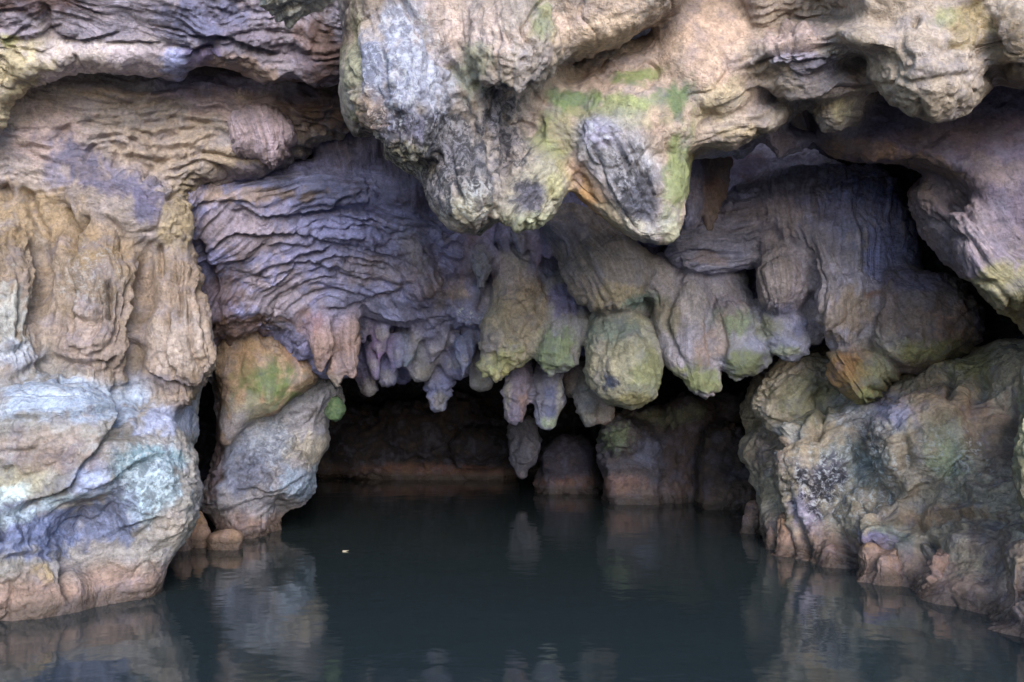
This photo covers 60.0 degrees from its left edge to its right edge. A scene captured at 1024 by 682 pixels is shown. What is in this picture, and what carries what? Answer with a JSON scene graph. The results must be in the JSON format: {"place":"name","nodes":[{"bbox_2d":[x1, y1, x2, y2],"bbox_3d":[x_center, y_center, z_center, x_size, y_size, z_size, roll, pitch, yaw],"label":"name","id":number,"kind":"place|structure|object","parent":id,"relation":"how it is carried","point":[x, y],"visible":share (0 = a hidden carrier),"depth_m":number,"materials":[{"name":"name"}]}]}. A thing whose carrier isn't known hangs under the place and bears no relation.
{"place":"outdoors","nodes":[
{"label":"outdoors","id":0,"kind":"place"},
{"bbox_2d":[0,472,1023,681],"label":"water","id":1,"kind":"structure","parent":0,"point":[516,580],"depth_m":6.09,"materials":[{"name":"grey liquid"}]},
{"bbox_2d":[0,216,216,620],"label":"rock buttress","id":2,"kind":"object","parent":1,"relation":"in","point":[108,353],"visible":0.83,"depth_m":6.41,"materials":[{"name":"stone"}]},
{"bbox_2d":[178,536,192,550],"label":"boulder","id":3,"kind":"object","parent":1,"relation":"on","point":[188,545],"visible":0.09,"depth_m":8.41,"materials":[{"name":"stone"}]},
{"bbox_2d":[191,511,210,547],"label":"boulder","id":4,"kind":"object","parent":1,"relation":"in","point":[201,532],"visible":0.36,"depth_m":8.57,"materials":[{"name":"stone"}]},
{"bbox_2d":[206,529,243,549],"bbox_3d":[-2.769,1.957,8.557,0.385,0.313,0.336,0,-3,0],"label":"boulder","id":5,"kind":"object","parent":1,"relation":"on","point":[227,539],"visible":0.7,"depth_m":8.41,"materials":[{"name":"stone"}]},
{"bbox_2d":[200,331,345,538],"bbox_3d":[-2.533,1.173,9.485,1.608,2.786,1.608,1,-4,-20],"label":"rock buttress","id":6,"kind":"object","parent":1,"relation":"in","point":[277,407],"visible":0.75,"depth_m":9.03,"materials":[{"name":"stone"}]},
{"bbox_2d":[316,388,517,480],"bbox_3d":[-1.828,1.793,15.644,3.972,1.970,1.705,-1,-3,9],"label":"rock bank","id":7,"kind":"object","parent":1,"relation":"in","point":[462,436],"visible":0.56,"depth_m":15.04,"materials":[{"name":"stone"}]},
{"bbox_2d":[532,434,603,493],"bbox_3d":[0.872,2.019,13.509,1.128,1.217,1.128,0,-3,0],"label":"boulder","id":8,"kind":"object","parent":1,"relation":"on","point":[568,464],"visible":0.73,"depth_m":13.08,"materials":[{"name":"stone"}]},
{"bbox_2d":[595,414,668,504],"bbox_3d":[1.681,1.806,12.228,1.061,1.605,1.276,0,-3,0],"label":"boulder","id":9,"kind":"object","parent":1,"relation":"in","point":[632,460],"visible":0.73,"depth_m":11.85,"materials":[{"name":"stone"}]},
{"bbox_2d":[661,390,727,503],"bbox_3d":[2.516,1.668,12.410,0.953,1.984,1.146,0,-3,0],"label":"boulder","id":10,"kind":"object","parent":1,"relation":"in","point":[689,416],"visible":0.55,"depth_m":11.98,"materials":[{"name":"stone"}]},
{"bbox_2d":[615,389,744,426],"bbox_3d":[2.329,1.026,12.673,2.143,0.686,0.913,0,-3,0],"label":"rock ledge","id":11,"kind":"object","parent":10,"relation":"on","point":[732,400],"visible":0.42,"depth_m":12.32,"materials":[{"name":"stone"}]},
{"bbox_2d":[693,419,755,509],"bbox_3d":[2.923,1.845,11.811,1.075,1.619,1.135,0,-3,0],"label":"boulder","id":12,"kind":"object","parent":1,"relation":"in","point":[721,472],"visible":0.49,"depth_m":11.35,"materials":[{"name":"stone"}]},
{"bbox_2d":[739,500,759,533],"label":"boulder","id":13,"kind":"object","parent":1,"relation":"in","point":[750,522],"visible":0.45,"depth_m":9.41,"materials":[{"name":"stone"}]},
{"bbox_2d":[765,526,776,549],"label":"boulder","id":14,"kind":"object","parent":1,"relation":"in","point":[770,542],"visible":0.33,"depth_m":8.45,"materials":[{"name":"stone"}]},
{"bbox_2d":[771,512,794,556],"bbox_3d":[2.518,1.940,8.278,0.408,0.643,0.447,0,-3,0],"label":"boulder","id":15,"kind":"object","parent":1,"relation":"in","point":[785,547],"visible":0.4,"depth_m":8.20,"materials":[{"name":"stone"}]},
{"bbox_2d":[817,544,841,567],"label":"boulder","id":16,"kind":"object","parent":1,"relation":"on","point":[829,557],"visible":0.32,"depth_m":7.64,"materials":[{"name":"stone"}]},
{"bbox_2d":[856,542,902,585],"bbox_3d":[2.938,1.937,7.063,0.499,0.626,0.507,-2,-4,32],"label":"boulder","id":17,"kind":"object","parent":1,"relation":"in","point":[878,565],"visible":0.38,"depth_m":6.99,"materials":[{"name":"stone"}]},
{"bbox_2d":[738,338,1023,637],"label":"rock buttress","id":18,"kind":"object","parent":1,"relation":"in","point":[915,471],"visible":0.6,"depth_m":7.39,"materials":[{"name":"stone"}]},
{"bbox_2d":[1011,361,1023,529],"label":"rock pillar","id":19,"kind":"object","parent":18,"relation":"on","point":[1017,466],"visible":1,"depth_m":5.85,"materials":[{"name":"stone"}]},
{"bbox_2d":[921,548,948,590],"bbox_3d":[3.357,1.905,6.765,0.822,0.677,0.593,0,-3,0],"label":"boulder","id":20,"kind":"object","parent":1,"relation":"on","point":[937,563],"visible":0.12,"depth_m":6.53,"materials":[{"name":"stone"}]},
{"bbox_2d":[1000,539,1023,601],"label":"boulder","id":21,"kind":"object","parent":1,"relation":"on","point":[1012,557],"visible":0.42,"depth_m":5.80,"materials":[{"name":"stone"}]},
{"bbox_2d":[361,192,825,384],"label":"cave ceiling","id":22,"kind":"structure","parent":0,"point":[544,270],"depth_m":8.93,"materials":[{"name":"stone"}]},
{"bbox_2d":[187,157,466,378],"bbox_3d":[-1.853,-0.683,8.681,3.068,2.101,2.050,2,-4,-27],"label":"banded rock vault","id":23,"kind":"object","parent":22,"relation":"attached to","point":[291,253],"visible":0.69,"depth_m":8.13,"materials":[{"name":"stone"}]},
{"bbox_2d":[307,315,337,371],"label":"stalactite","id":24,"kind":"object","parent":23,"relation":"hanging from","point":[322,338],"visible":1,"depth_m":8.47,"materials":[{"name":"stone"}]},
{"bbox_2d":[326,345,345,387],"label":"stalactite","id":25,"kind":"object","parent":23,"relation":"hanging from","point":[336,371],"visible":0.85,"depth_m":8.63,"materials":[{"name":"stone"}]},
{"bbox_2d":[337,314,360,378],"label":"stalactite","id":26,"kind":"object","parent":23,"relation":"hanging from","point":[349,337],"visible":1,"depth_m":8.59,"materials":[{"name":"stone"}]},
{"bbox_2d":[361,326,373,342],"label":"stalactite","id":27,"kind":"object","parent":23,"relation":"hanging from","point":[369,331],"visible":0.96,"depth_m":9.07,"materials":[{"name":"stone"}]},
{"bbox_2d":[365,340,381,379],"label":"stalactite","id":28,"kind":"object","parent":23,"relation":"hanging from","point":[373,364],"visible":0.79,"depth_m":9.17,"materials":[{"name":"stone"}]},
{"bbox_2d":[370,332,390,361],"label":"stalactite","id":29,"kind":"object","parent":23,"relation":"hanging from","point":[378,349],"visible":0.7,"depth_m":9.05,"materials":[{"name":"stone"}]},
{"bbox_2d":[372,322,391,349],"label":"stalactite","id":30,"kind":"object","parent":23,"relation":"hanging from","point":[382,332],"visible":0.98,"depth_m":8.97,"materials":[{"name":"stone"}]},
{"bbox_2d":[385,326,405,371],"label":"stalactite","id":31,"kind":"object","parent":23,"relation":"hanging from","point":[391,357],"visible":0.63,"depth_m":9.10,"materials":[{"name":"stone"}]},
{"bbox_2d":[389,332,406,368],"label":"stalactite","id":32,"kind":"object","parent":23,"relation":"hanging from","point":[398,345],"visible":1,"depth_m":9.07,"materials":[{"name":"stone"}]},
{"bbox_2d":[377,142,428,210],"bbox_3d":[-1.033,-1.644,8.302,0.811,0.905,0.673,0,-3,0],"label":"flowstone fan","id":33,"kind":"object","parent":23,"relation":"attached to","point":[407,189],"visible":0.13,"depth_m":8.02},
{"bbox_2d":[401,328,421,366],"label":"stalactite","id":34,"kind":"object","parent":23,"relation":"hanging from","point":[409,358],"visible":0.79,"depth_m":9.10,"materials":[{"name":"stone"}]},
{"bbox_2d":[405,327,423,355],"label":"stalactite","id":35,"kind":"object","parent":23,"relation":"hanging from","point":[416,335],"visible":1,"depth_m":9.07,"materials":[{"name":"stone"}]},
{"bbox_2d":[401,235,443,301],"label":"stalactite","id":36,"kind":"object","parent":23,"relation":"hanging from","point":[424,278],"visible":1,"depth_m":8.40,"materials":[{"name":"stone"}]},
{"bbox_2d":[355,348,378,396],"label":"stalactite","id":37,"kind":"object","parent":22,"relation":"hanging from","point":[367,383],"visible":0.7,"depth_m":9.59,"materials":[{"name":"stone"}]},
{"bbox_2d":[360,332,398,387],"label":"stalactite","id":38,"kind":"object","parent":22,"relation":"hanging from","point":[388,376],"visible":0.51,"depth_m":9.38,"materials":[{"name":"stone"}]},
{"bbox_2d":[402,362,412,371],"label":"stalactite","id":39,"kind":"object","parent":22,"relation":"hanging from","point":[409,366],"visible":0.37,"depth_m":9.30,"materials":[{"name":"stone"}]},
{"bbox_2d":[408,341,441,381],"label":"stalactite","id":40,"kind":"object","parent":22,"relation":"hanging from","point":[422,369],"visible":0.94,"depth_m":9.27,"materials":[{"name":"stone"}]},
{"bbox_2d":[423,366,455,412],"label":"stalactite","id":41,"kind":"object","parent":22,"relation":"hanging from","point":[437,387],"visible":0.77,"depth_m":9.48,"materials":[{"name":"stone"}]},
{"bbox_2d":[439,349,468,380],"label":"stalactite","id":42,"kind":"object","parent":22,"relation":"hanging from","point":[449,366],"visible":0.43,"depth_m":9.31,"materials":[{"name":"stone"}]},
{"bbox_2d":[419,275,491,344],"bbox_3d":[-0.529,-0.392,9.036,0.860,0.843,0.582,0,-3,0],"label":"stalactite","id":43,"kind":"object","parent":22,"relation":"hanging from","point":[462,304],"visible":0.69,"depth_m":8.84,"materials":[{"name":"stone"}]},
{"bbox_2d":[424,341,440,362],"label":"stalactite","id":44,"kind":"object","parent":43,"relation":"hanging from","point":[433,351],"visible":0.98,"depth_m":9.14,"materials":[{"name":"stone"}]},
{"bbox_2d":[438,331,452,351],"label":"stalactite","id":45,"kind":"object","parent":43,"relation":"hanging from","point":[444,342],"visible":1,"depth_m":9.13,"materials":[{"name":"stone"}]},
{"bbox_2d":[443,329,460,353],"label":"stalactite","id":46,"kind":"object","parent":43,"relation":"hanging from","point":[456,334],"visible":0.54,"depth_m":9.24,"materials":[{"name":"stone"}]},
{"bbox_2d":[453,332,476,377],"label":"stalactite","id":47,"kind":"object","parent":43,"relation":"hanging from","point":[464,345],"visible":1,"depth_m":8.99,"materials":[{"name":"stone"}]},
{"bbox_2d":[456,233,478,280],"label":"stalactite","id":48,"kind":"object","parent":22,"relation":"hanging from","point":[465,270],"visible":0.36,"depth_m":8.77,"materials":[{"name":"stone"}]},
{"bbox_2d":[461,328,479,345],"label":"stalactite","id":49,"kind":"object","parent":22,"relation":"hanging from","point":[474,333],"visible":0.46,"depth_m":9.11,"materials":[{"name":"stone"}]},
{"bbox_2d":[468,350,493,391],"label":"stalactite","id":50,"kind":"object","parent":22,"relation":"hanging from","point":[478,382],"visible":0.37,"depth_m":9.19,"materials":[{"name":"stone"}]},
{"bbox_2d":[470,243,493,287],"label":"stalactite","id":51,"kind":"object","parent":22,"relation":"hanging from","point":[482,258],"visible":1,"depth_m":8.68,"materials":[{"name":"stone"}]},
{"bbox_2d":[477,229,500,272],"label":"stalactite","id":52,"kind":"object","parent":22,"relation":"hanging from","point":[486,238],"visible":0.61,"depth_m":8.82,"materials":[{"name":"stone"}]},
{"bbox_2d":[490,223,496,233],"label":"stalactite","id":53,"kind":"object","parent":22,"relation":"hanging from","point":[493,227],"visible":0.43,"depth_m":8.89,"materials":[{"name":"stone"}]},
{"bbox_2d":[494,222,514,254],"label":"stalactite","id":54,"kind":"object","parent":22,"relation":"hanging from","point":[502,236],"visible":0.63,"depth_m":8.73,"materials":[{"name":"stone"}]},
{"bbox_2d":[475,249,548,382],"bbox_3d":[0.000,-0.250,8.768,0.719,1.333,0.740,0,-3,0],"label":"stalactite","id":55,"kind":"object","parent":22,"relation":"hanging from","point":[513,322],"visible":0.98,"depth_m":8.52,"materials":[{"name":"stone"}]},
{"bbox_2d":[500,359,535,425],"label":"stalactite","id":56,"kind":"object","parent":22,"relation":"hanging from","point":[516,391],"visible":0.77,"depth_m":9.01,"materials":[{"name":"stone"}]},
{"bbox_2d":[509,227,531,254],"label":"stalactite","id":57,"kind":"object","parent":22,"relation":"hanging from","point":[520,241],"visible":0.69,"depth_m":8.65,"materials":[{"name":"stone"}]},
{"bbox_2d":[528,232,542,265],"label":"stalactite","id":58,"kind":"object","parent":22,"relation":"hanging from","point":[535,252],"visible":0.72,"depth_m":8.70,"materials":[{"name":"stone"}]},
{"bbox_2d":[538,238,553,258],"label":"stalactite","id":59,"kind":"object","parent":22,"relation":"hanging from","point":[546,253],"visible":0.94,"depth_m":8.64,"materials":[{"name":"stone"}]},
{"bbox_2d":[530,362,566,430],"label":"stalactite","id":60,"kind":"object","parent":22,"relation":"hanging from","point":[550,400],"visible":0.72,"depth_m":8.99,"materials":[{"name":"stone"}]},
{"bbox_2d":[534,270,591,377],"bbox_3d":[0.517,-0.192,8.789,0.615,1.120,0.824,0,-3,0],"label":"stalactite","id":61,"kind":"object","parent":22,"relation":"hanging from","point":[560,343],"visible":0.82,"depth_m":8.54,"materials":[{"name":"stone"}]},
{"bbox_2d":[562,360,581,397],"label":"stalactite","id":62,"kind":"object","parent":22,"relation":"hanging from","point":[568,379],"visible":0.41,"depth_m":9.40,"materials":[{"name":"stone"}]},
{"bbox_2d":[572,360,604,426],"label":"stalactite","id":63,"kind":"object","parent":22,"relation":"hanging from","point":[589,403],"visible":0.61,"depth_m":9.27,"materials":[{"name":"stone"}]},
{"bbox_2d":[539,202,658,316],"bbox_3d":[0.835,-0.789,8.584,1.170,1.153,1.039,0,-3,0],"label":"stalactite","id":64,"kind":"object","parent":22,"relation":"hanging from","point":[606,268],"visible":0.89,"depth_m":8.23,"materials":[{"name":"stone"}]},
{"bbox_2d":[582,307,664,410],"bbox_3d":[1.075,0.086,8.624,0.792,1.177,0.953,0,-3,0],"label":"stalactite","id":65,"kind":"object","parent":64,"relation":"hanging from","point":[624,365],"visible":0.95,"depth_m":8.31,"materials":[{"name":"stone"}]},
{"bbox_2d":[600,404,614,424],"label":"stalactite","id":66,"kind":"object","parent":22,"relation":"hanging from","point":[607,415],"visible":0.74,"depth_m":9.29,"materials":[{"name":"stone"}]},
{"bbox_2d":[664,143,841,276],"bbox_3d":[2.478,-1.362,8.830,2.332,1.551,1.005,2,-4,-29],"label":"rock ledge","id":67,"kind":"object","parent":22,"relation":"attached to","point":[728,244],"visible":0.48,"depth_m":8.29,"materials":[{"name":"stone"}]},
{"bbox_2d":[638,252,748,318],"bbox_3d":[1.742,-0.481,8.871,1.304,0.802,0.767,0,-3,0],"label":"stalactite","id":68,"kind":"object","parent":67,"relation":"hanging from","point":[667,278],"visible":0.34,"depth_m":8.57,"materials":[{"name":"stone"}]},
{"bbox_2d":[650,271,722,399],"bbox_3d":[1.712,-0.058,8.623,0.760,1.264,0.783,0,-3,0],"label":"stalactite","id":69,"kind":"object","parent":68,"relation":"hanging from","point":[687,334],"visible":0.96,"depth_m":8.37,"materials":[{"name":"stone"}]},
{"bbox_2d":[710,283,773,381],"bbox_3d":[2.191,-0.089,8.575,0.594,0.967,0.691,-2,-4,36],"label":"stalactite","id":70,"kind":"object","parent":68,"relation":"hanging from","point":[744,351],"visible":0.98,"depth_m":8.36,"materials":[{"name":"stone"}]},
{"bbox_2d":[755,231,824,344],"bbox_3d":[2.659,-0.604,8.569,0.709,1.279,1.174,-1,-4,21],"label":"flowstone curtain","id":71,"kind":"object","parent":22,"relation":"hanging from","point":[784,284],"visible":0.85,"depth_m":8.19,"materials":[{"name":"stone"}]},
{"bbox_2d":[753,298,811,362],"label":"stalactite","id":72,"kind":"object","parent":71,"relation":"hanging from","point":[788,338],"visible":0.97,"depth_m":8.34,"materials":[{"name":"stone"}]},
{"bbox_2d":[754,163,923,349],"bbox_3d":[3.194,-0.825,8.553,1.859,1.931,1.296,0,-3,0],"label":"flowstone curtain","id":73,"kind":"object","parent":22,"relation":"hanging from","point":[850,232],"visible":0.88,"depth_m":8.14,"materials":[{"name":"stone"}]},
{"bbox_2d":[825,346,900,404],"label":"flowstone prongs","id":74,"kind":"object","parent":73,"relation":"hanging from","point":[857,375],"visible":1,"depth_m":8.00,"materials":[{"name":"stone"}]},
{"bbox_2d":[869,263,984,374],"bbox_3d":[3.862,-0.192,8.202,1.271,1.055,1.032,0,-3,0],"label":"flowstone lobe","id":75,"kind":"object","parent":73,"relation":"attached to","point":[924,320],"visible":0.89,"depth_m":7.80,"materials":[{"name":"stone"}]},
{"bbox_2d":[194,28,1023,482],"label":"cave shell","id":76,"kind":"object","parent":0,"point":[998,326],"visible":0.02,"depth_m":13.80,"materials":[{"name":"stone"}]},
{"bbox_2d":[0,0,341,134],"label":"rock overhang","id":77,"kind":"object","parent":76,"relation":"attached to","point":[43,42],"visible":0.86,"depth_m":6.40,"materials":[{"name":"stone"}]},
{"bbox_2d":[0,66,350,263],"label":"rippled rock wall","id":78,"kind":"structure","parent":76,"relation":"attached to","point":[136,158],"depth_m":7.00,"materials":[{"name":"stone"}]},
{"bbox_2d":[227,102,297,169],"bbox_3d":[-2.130,-1.724,7.424,0.701,0.628,0.636,0,-3,0],"label":"flowstone fan","id":79,"kind":"object","parent":78,"relation":"attached to","point":[264,133],"visible":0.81,"depth_m":7.17},
{"bbox_2d":[309,132,381,170],"bbox_3d":[-1.568,-1.765,8.133,0.570,0.560,0.740,2,-4,-29],"label":"flowstone fan","id":80,"kind":"object","parent":78,"relation":"attached to","point":[349,150],"visible":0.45,"depth_m":7.86},
{"bbox_2d":[259,0,333,28],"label":"rock slab","id":81,"kind":"object","parent":76,"relation":"attached to","point":[290,13],"visible":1,"depth_m":5.38,"materials":[{"name":"stone"}]},
{"bbox_2d":[337,0,687,235],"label":"stalactite","id":82,"kind":"object","parent":76,"relation":"hanging from","point":[436,97],"visible":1,"depth_m":5.44,"materials":[{"name":"stone"}]},
{"bbox_2d":[506,415,542,479],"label":"stalactite","id":83,"kind":"object","parent":76,"relation":"hanging from","point":[525,439],"visible":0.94,"depth_m":12.84,"materials":[{"name":"stone"}]},
{"bbox_2d":[527,0,763,244],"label":"stalactite","id":84,"kind":"object","parent":76,"relation":"hanging from","point":[620,131],"visible":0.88,"depth_m":5.73,"materials":[{"name":"stone"}]},
{"bbox_2d":[700,156,732,230],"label":"stalactite","id":85,"kind":"object","parent":76,"relation":"hanging from","point":[716,171],"visible":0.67,"depth_m":7.67,"materials":[{"name":"stone"}]},
{"bbox_2d":[682,159,704,229],"bbox_3d":[1.539,-1.282,7.599,0.224,0.696,0.482,-1,-3,14],"label":"rock slab","id":86,"kind":"object","parent":85,"relation":"attached to","point":[695,202],"visible":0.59,"depth_m":7.41,"materials":[{"name":"stone"}]},
{"bbox_2d":[691,0,879,158],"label":"lumpy flowstone","id":87,"kind":"object","parent":76,"relation":"attached to","point":[794,61],"visible":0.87,"depth_m":5.72,"materials":[{"name":"stone"}]},
{"bbox_2d":[700,140,757,159],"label":"stalactite","id":88,"kind":"object","parent":87,"relation":"hanging from","point":[743,151],"visible":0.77,"depth_m":6.74,"materials":[{"name":"stone"}]},
{"bbox_2d":[754,125,816,158],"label":"stalactite","id":89,"kind":"object","parent":87,"relation":"hanging from","point":[782,143],"visible":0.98,"depth_m":6.58,"materials":[{"name":"stone"}]},
{"bbox_2d":[802,86,1023,232],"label":"rock recess","id":90,"kind":"object","parent":76,"relation":"attached to","point":[978,149],"visible":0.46,"depth_m":6.53,"materials":[{"name":"stone"}]},
{"bbox_2d":[907,176,1023,334],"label":"flowstone curtain","id":91,"kind":"object","parent":90,"relation":"hanging from","point":[977,242],"visible":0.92,"depth_m":6.40,"materials":[{"name":"stone"}]},
{"bbox_2d":[821,0,1023,123],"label":"flowstone lobe","id":92,"kind":"object","parent":76,"relation":"hanging from","point":[935,61],"visible":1,"depth_m":5.25,"materials":[{"name":"stone"}]}
]}

